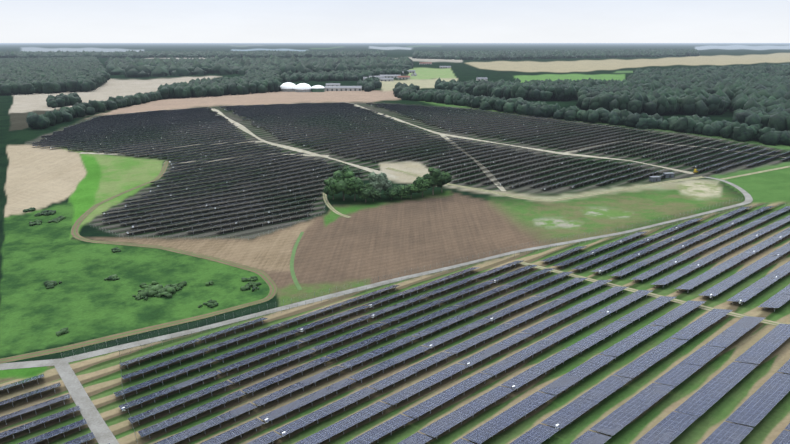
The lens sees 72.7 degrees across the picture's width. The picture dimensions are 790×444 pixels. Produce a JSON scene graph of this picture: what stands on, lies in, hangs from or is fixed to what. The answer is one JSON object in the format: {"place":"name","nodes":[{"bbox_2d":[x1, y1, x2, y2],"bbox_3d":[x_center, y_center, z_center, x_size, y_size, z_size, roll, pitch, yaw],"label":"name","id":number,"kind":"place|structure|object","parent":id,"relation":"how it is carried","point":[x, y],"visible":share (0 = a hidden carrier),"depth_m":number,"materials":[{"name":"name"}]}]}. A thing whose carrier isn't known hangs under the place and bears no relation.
{"place":"outdoors","nodes":[
{"label":"outdoors","id":0,"kind":"place"},
{"bbox_2d":[54,360,118,443],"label":"branch road","id":1,"kind":"structure","parent":0,"point":[98,426],"depth_m":138.19,"materials":[{"name":"grey gravel"}]},
{"bbox_2d":[0,161,276,363],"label":"meadow track","id":2,"kind":"structure","parent":0,"point":[267,279],"depth_m":199.21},
{"bbox_2d":[78,141,261,154],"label":"track","id":3,"kind":"structure","parent":0,"point":[161,149],"depth_m":422.01,"materials":[{"name":"beige gravel"}]},
{"bbox_2d":[169,154,328,163],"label":"track","id":4,"kind":"structure","parent":0,"point":[246,156],"depth_m":411.77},
{"bbox_2d":[290,232,303,289],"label":"grass track","id":5,"kind":"structure","parent":0,"point":[294,278],"depth_m":229.09,"materials":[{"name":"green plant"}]},
{"bbox_2d":[211,109,398,178],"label":"track","id":6,"kind":"structure","parent":0,"point":[245,129],"depth_m":434.36,"materials":[{"name":"beige gravel"}]},
{"bbox_2d":[0,177,752,369],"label":"road","id":7,"kind":"structure","parent":0,"point":[52,362],"depth_m":193.29,"materials":[{"name":"grey gravel"}]},
{"bbox_2d":[0,43,789,443],"bbox_3d":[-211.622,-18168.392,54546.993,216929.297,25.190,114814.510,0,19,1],"label":"ground","id":8,"kind":"structure","parent":0,"point":[370,241],"depth_m":242.22,"materials":[{"name":"green plant"}]},
{"bbox_2d":[0,374,109,443],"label":"solar panels","id":9,"kind":"object","parent":8,"relation":"on","point":[78,440],"visible":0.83,"depth_m":131.90,"materials":[{"name":"blue glass"}]},
{"bbox_2d":[0,56,110,94],"bbox_3d":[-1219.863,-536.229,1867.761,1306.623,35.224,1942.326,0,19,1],"label":"forest","id":10,"kind":"object","parent":8,"relation":"on","point":[32,75],"visible":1,"depth_m":1233.57,"materials":[{"name":"green plant"}]},
{"bbox_2d":[26,91,162,128],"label":"tree line","id":11,"kind":"object","parent":8,"relation":"on","point":[79,108],"visible":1,"depth_m":620.78,"materials":[{"name":"green plant"}]},
{"bbox_2d":[119,352,137,442],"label":"fence branch","id":12,"kind":"object","parent":8,"relation":"on","point":[126,402],"visible":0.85,"depth_m":138.16,"materials":[{"name":"grey metal"}]},
{"bbox_2d":[23,207,261,335],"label":"meadow shrubs","id":13,"kind":"object","parent":8,"relation":"on","point":[159,290],"visible":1,"depth_m":205.95,"materials":[{"name":"green plant"}]},
{"bbox_2d":[93,199,326,239],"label":"fence foot","id":14,"kind":"object","parent":8,"relation":"on","point":[216,236],"visible":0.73,"depth_m":261.00},
{"bbox_2d":[157,68,282,98],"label":"forest","id":15,"kind":"object","parent":8,"relation":"on","point":[259,80],"visible":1,"depth_m":971.33,"materials":[{"name":"green plant"}]},
{"bbox_2d":[280,82,311,91],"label":"storage domes","id":16,"kind":"structure","parent":8,"relation":"on","point":[292,87],"depth_m":1027.27,"materials":[{"name":"white plastic"}]},
{"bbox_2d":[311,85,324,91],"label":"green biogas tank","id":17,"kind":"object","parent":8,"relation":"on","point":[317,88],"visible":0.98,"depth_m":1015.50,"materials":[{"name":"plastic"}]},
{"bbox_2d":[323,193,350,217],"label":"track","id":18,"kind":"object","parent":8,"relation":"on","point":[328,204],"visible":0.69,"depth_m":308.42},
{"bbox_2d":[325,83,361,90],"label":"biogas barns","id":19,"kind":"object","parent":8,"relation":"on","point":[333,87],"visible":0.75,"depth_m":1050.97,"materials":[{"name":"white metal"}]},
{"bbox_2d":[0,48,699,77],"bbox_3d":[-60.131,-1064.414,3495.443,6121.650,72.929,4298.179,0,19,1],"label":"forest","id":20,"kind":"object","parent":8,"relation":"on","point":[128,66],"visible":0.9,"depth_m":2734.93,"materials":[{"name":"green plant"}]},
{"bbox_2d":[281,67,419,93],"bbox_3d":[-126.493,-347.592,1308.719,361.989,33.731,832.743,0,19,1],"label":"farm trees","id":21,"kind":"object","parent":8,"relation":"on","point":[367,84],"visible":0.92,"depth_m":1318.91,"materials":[{"name":"green plant"}]},
{"bbox_2d":[333,182,444,201],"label":"tree trunks","id":22,"kind":"object","parent":8,"relation":"on","point":[401,196],"visible":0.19,"depth_m":326.02,"materials":[{"name":"brown plant"}]},
{"bbox_2d":[322,166,451,199],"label":"tree cluster","id":23,"kind":"object","parent":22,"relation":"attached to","point":[345,180],"visible":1,"depth_m":318.78,"materials":[{"name":"green plant"}]},
{"bbox_2d":[32,102,789,233],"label":"solar panels","id":24,"kind":"object","parent":8,"relation":"on","point":[103,123],"visible":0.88,"depth_m":467.52,"materials":[{"name":"black glass"}]},
{"bbox_2d":[363,62,487,80],"bbox_3d":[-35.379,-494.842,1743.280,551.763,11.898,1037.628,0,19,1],"label":"distant buildings","id":25,"kind":"structure","parent":8,"relation":"on","point":[386,77],"depth_m":1391.15,"materials":[{"name":"white"}]},
{"bbox_2d":[114,261,789,443],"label":"solar panels","id":26,"kind":"object","parent":8,"relation":"on","point":[761,402],"visible":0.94,"depth_m":129.89,"materials":[{"name":"blue glass"}]},
{"bbox_2d":[130,203,785,351],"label":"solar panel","id":27,"kind":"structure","parent":8,"relation":"on","point":[441,271],"depth_m":215.62,"materials":[{"name":"grey"}]},
{"bbox_2d":[439,134,505,190],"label":"dirt track","id":28,"kind":"structure","parent":8,"relation":"on","point":[496,182],"depth_m":383.31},
{"bbox_2d":[385,167,704,200],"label":"dirt road","id":29,"kind":"structure","parent":8,"relation":"on","point":[536,199],"depth_m":339.25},
{"bbox_2d":[394,86,789,145],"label":"tree line","id":30,"kind":"object","parent":8,"relation":"on","point":[707,126],"visible":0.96,"depth_m":556.10,"materials":[{"name":"green plant"}]},
{"bbox_2d":[434,77,789,130],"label":"forest","id":31,"kind":"object","parent":8,"relation":"on","point":[763,111],"visible":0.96,"depth_m":648.55,"materials":[{"name":"green plant"}]},
{"bbox_2d":[518,262,784,325],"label":"dirt track","id":32,"kind":"structure","parent":8,"relation":"on","point":[739,315],"depth_m":169.36,"materials":[{"name":"beige soil"}]},
{"bbox_2d":[649,172,674,181],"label":"utility cabins","id":33,"kind":"object","parent":8,"relation":"on","point":[658,178],"visible":0.98,"depth_m":355.54,"materials":[{"name":"grey metal"}]},
{"bbox_2d":[541,206,789,310],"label":"solar panels","id":34,"kind":"object","parent":8,"relation":"on","point":[779,298],"visible":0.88,"depth_m":202.10,"materials":[{"name":"blue glass"}]},
{"bbox_2d":[626,62,789,111],"bbox_3d":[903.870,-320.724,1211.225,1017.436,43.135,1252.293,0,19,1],"label":"forest","id":35,"kind":"object","parent":8,"relation":"on","point":[749,82],"visible":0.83,"depth_m":998.88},
{"bbox_2d":[0,0,789,42],"label":"sky","id":36,"kind":"structure","parent":0,"point":[21,21],"materials":[{"name":"white"}]},
{"bbox_2d":[61,201,733,356],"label":"fence","id":37,"kind":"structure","parent":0,"point":[359,285],"depth_m":198.47,"materials":[{"name":"grey metal"}]},
{"bbox_2d":[354,104,693,173],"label":"track","id":38,"kind":"structure","parent":0,"point":[688,172],"depth_m":441.39,"materials":[{"name":"beige gravel"}]},
{"bbox_2d":[562,141,785,157],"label":"dirt track","id":39,"kind":"structure","parent":0,"point":[653,143],"depth_m":453.91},
{"bbox_2d":[721,166,789,179],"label":"track","id":40,"kind":"structure","parent":0,"point":[754,172],"depth_m":368.85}
]}

